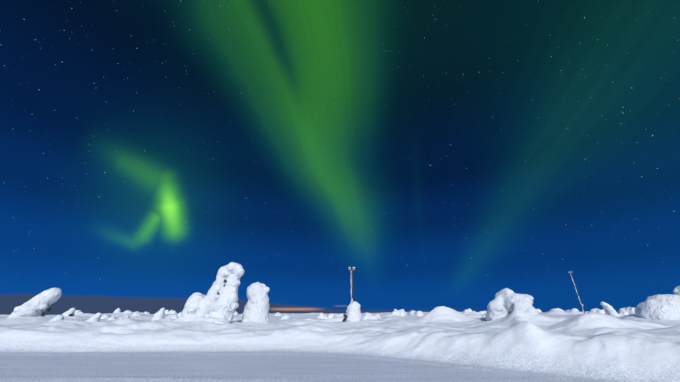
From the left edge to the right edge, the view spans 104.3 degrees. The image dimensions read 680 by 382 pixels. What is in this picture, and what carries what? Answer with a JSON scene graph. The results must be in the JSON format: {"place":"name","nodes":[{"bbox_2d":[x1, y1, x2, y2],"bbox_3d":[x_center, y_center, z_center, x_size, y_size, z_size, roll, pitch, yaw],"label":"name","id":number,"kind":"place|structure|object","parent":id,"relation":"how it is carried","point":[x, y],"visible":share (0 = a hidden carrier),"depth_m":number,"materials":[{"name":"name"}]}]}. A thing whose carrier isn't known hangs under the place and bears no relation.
{"place":"outdoors","nodes":[
{"label":"outdoors","id":0,"kind":"place"},
{"bbox_2d":[0,306,679,381],"bbox_3d":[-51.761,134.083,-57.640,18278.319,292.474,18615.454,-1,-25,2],"label":"snow ground","id":1,"kind":"structure","parent":0,"point":[442,344],"depth_m":9.62,"materials":[{"name":"white snow"}]},
{"bbox_2d":[6,288,61,318],"bbox_3d":[-27.703,10.728,23.975,3.775,3.723,2.022,-1,-25,2],"label":"leaning tree","id":2,"kind":"object","parent":1,"relation":"on","point":[38,304],"visible":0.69,"depth_m":23.70,"materials":[{"name":"white plant"}]},
{"bbox_2d":[49,315,63,321],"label":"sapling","id":3,"kind":"object","parent":1,"relation":"on","point":[58,317],"visible":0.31,"depth_m":19.73,"materials":[{"name":"white"}]},
{"bbox_2d":[62,308,74,316],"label":"sapling","id":4,"kind":"object","parent":1,"relation":"on","point":[71,312],"visible":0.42,"depth_m":31.50,"materials":[{"name":"white"}]},
{"bbox_2d":[85,313,101,322],"bbox_3d":[-17.726,9.395,18.870,1.142,1.316,0.962,-13,-28,27],"label":"sapling","id":5,"kind":"object","parent":1,"relation":"on","point":[96,317],"visible":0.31,"depth_m":18.80,"materials":[{"name":"white"}]},
{"bbox_2d":[93,314,110,318],"bbox_3d":[-31.436,16.941,34.918,2.594,1.358,1.705,-1,-25,2],"label":"snow clump","id":6,"kind":"object","parent":1,"relation":"on","point":[105,316],"visible":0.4,"depth_m":34.45,"materials":[{"name":"white snow"}]},
{"bbox_2d":[106,315,128,319],"bbox_3d":[-22.930,13.502,27.337,2.236,1.220,1.372,-1,-25,2],"label":"snow clump","id":7,"kind":"object","parent":1,"relation":"on","point":[113,317],"visible":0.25,"depth_m":27.19,"materials":[{"name":"white snow"}]},
{"bbox_2d":[113,308,122,313],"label":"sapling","id":8,"kind":"object","parent":1,"relation":"on","point":[117,310],"visible":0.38,"depth_m":55.99,"materials":[{"name":"white"}]},
{"bbox_2d":[123,310,144,314],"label":"skyline clump","id":9,"kind":"object","parent":1,"relation":"on","point":[130,312],"visible":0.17,"depth_m":49.86,"materials":[{"name":"white"}]},
{"bbox_2d":[131,312,141,316],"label":"snow clump","id":10,"kind":"object","parent":1,"relation":"on","point":[136,314],"visible":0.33,"depth_m":40.06,"materials":[{"name":"white snow"}]},
{"bbox_2d":[151,308,164,320],"bbox_3d":[-18.952,13.177,27.567,1.114,1.875,1.145,-1,-25,2],"label":"sapling","id":11,"kind":"object","parent":1,"relation":"on","point":[159,314],"visible":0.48,"depth_m":27.42,"materials":[{"name":"white"}]},
{"bbox_2d":[166,314,177,318],"bbox_3d":[-21.039,15.988,32.992,1.881,1.178,1.390,-1,-25,2],"label":"snow clump","id":12,"kind":"object","parent":1,"relation":"on","point":[174,316],"visible":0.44,"depth_m":32.80,"materials":[{"name":"white snow"}]},
{"bbox_2d":[173,262,244,323],"bbox_3d":[-8.187,6.689,16.632,3.847,4.382,1.993,-1,-25,2],"label":"snow-covered tree","id":13,"kind":"object","parent":1,"relation":"on","point":[218,303],"visible":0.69,"depth_m":16.28,"materials":[{"name":"white snow"}]},
{"bbox_2d":[241,282,271,323],"bbox_3d":[-5.824,8.348,18.526,2.758,3.812,2.249,-13,-28,27],"label":"snow-covered tree","id":14,"kind":"object","parent":1,"relation":"on","point":[256,308],"visible":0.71,"depth_m":18.34,"materials":[{"name":"white snow"}]},
{"bbox_2d":[280,314,289,319],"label":"snow clump","id":15,"kind":"object","parent":1,"relation":"on","point":[285,316],"visible":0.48,"depth_m":29.68,"materials":[{"name":"white snow"}]},
{"bbox_2d":[317,313,334,318],"bbox_3d":[-1.794,16.451,34.209,2.378,1.295,1.313,9,-26,-19],"label":"snow clump","id":16,"kind":"object","parent":1,"relation":"on","point":[330,315],"visible":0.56,"depth_m":33.98,"materials":[{"name":"white snow"}]},
{"bbox_2d":[349,267,354,301],"bbox_3d":[0.929,7.928,19.921,0.501,4.304,0.243,-1,-25,2],"label":"lamp pole","id":17,"kind":"object","parent":1,"relation":"on","point":[351,282],"visible":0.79,"depth_m":20.30,"materials":[{"name":"metal"}]},
{"bbox_2d":[342,301,362,321],"bbox_3d":[0.812,8.476,17.662,1.514,2.069,1.448,-1,-25,2],"label":"tree","id":18,"kind":"object","parent":1,"relation":"on","point":[353,313],"visible":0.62,"depth_m":17.39,"materials":[{"name":"white"}]},
{"bbox_2d":[362,312,380,320],"bbox_3d":[3.117,13.130,26.872,2.369,1.458,1.378,5,-25,-10],"label":"snow clump","id":19,"kind":"object","parent":1,"relation":"on","point":[366,315],"visible":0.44,"depth_m":26.68,"materials":[{"name":"white snow"}]},
{"bbox_2d":[392,309,404,315],"bbox_3d":[7.176,15.059,32.443,1.649,1.072,1.023,-13,-27,26],"label":"snow clump","id":20,"kind":"object","parent":1,"relation":"on","point":[401,312],"visible":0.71,"depth_m":32.24,"materials":[{"name":"white snow"}]},
{"bbox_2d":[412,311,423,315],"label":"snow clump","id":21,"kind":"object","parent":1,"relation":"on","point":[418,313],"visible":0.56,"depth_m":37.26,"materials":[{"name":"white snow"}]},
{"bbox_2d":[457,311,478,314],"bbox_3d":[13.075,13.049,27.166,2.675,1.340,1.320,-1,-25,2],"label":"snow clump","id":22,"kind":"object","parent":1,"relation":"on","point":[471,312],"visible":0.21,"depth_m":27.20,"materials":[{"name":"white snow"}]},
{"bbox_2d":[485,288,538,320],"bbox_3d":[9.722,6.771,14.892,2.547,2.434,2.296,-20,-31,37],"label":"bowed tree","id":23,"kind":"object","parent":1,"relation":"on","point":[505,302],"visible":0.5,"depth_m":14.48,"materials":[{"name":"white plant"}]},
{"bbox_2d":[565,308,578,311],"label":"snow clump","id":24,"kind":"object","parent":1,"relation":"on","point":[573,309],"visible":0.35,"depth_m":51.16,"materials":[{"name":"white snow"}]},
{"bbox_2d":[569,271,584,312],"bbox_3d":[32.712,14.102,36.368,0.501,5.854,0.261,-1,-25,2],"label":"lamp pole","id":25,"kind":"object","parent":1,"relation":"on","point":[577,292],"visible":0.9,"depth_m":36.39,"materials":[{"name":"metal"}]},
{"bbox_2d":[590,308,604,313],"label":"snow clump","id":26,"kind":"object","parent":1,"relation":"on","point":[597,310],"visible":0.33,"depth_m":45.73,"materials":[{"name":"white snow"}]},
{"bbox_2d":[600,302,616,314],"bbox_3d":[36.060,16.135,35.376,1.337,2.501,1.410,16,-29,-31],"label":"sapling","id":27,"kind":"object","parent":1,"relation":"on","point":[607,307],"visible":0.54,"depth_m":35.38,"materials":[{"name":"white"}]},
{"bbox_2d":[607,310,628,315],"bbox_3d":[30.739,13.808,29.051,2.392,1.335,1.452,-1,-25,2],"label":"snow clump","id":28,"kind":"object","parent":1,"relation":"on","point":[619,313],"visible":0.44,"depth_m":28.86,"materials":[{"name":"white snow"}]},
{"bbox_2d":[618,307,634,313],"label":"snow clump","id":29,"kind":"object","parent":1,"relation":"on","point":[630,310],"visible":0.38,"depth_m":43.72,"materials":[{"name":"white snow"}]},
{"bbox_2d":[635,294,679,319],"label":"tree","id":30,"kind":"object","parent":1,"relation":"on","point":[663,307],"depth_m":15.92,"materials":[{"name":"white"}]},
{"bbox_2d":[673,285,679,295],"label":"tree","id":31,"kind":"object","parent":1,"relation":"on","point":[676,290],"visible":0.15,"depth_m":18.54,"materials":[{"name":"white plant"}]},
{"bbox_2d":[0,0,679,314],"label":"sky","id":32,"kind":"structure","parent":0,"point":[453,154],"materials":[{"name":"blue"}]}
]}

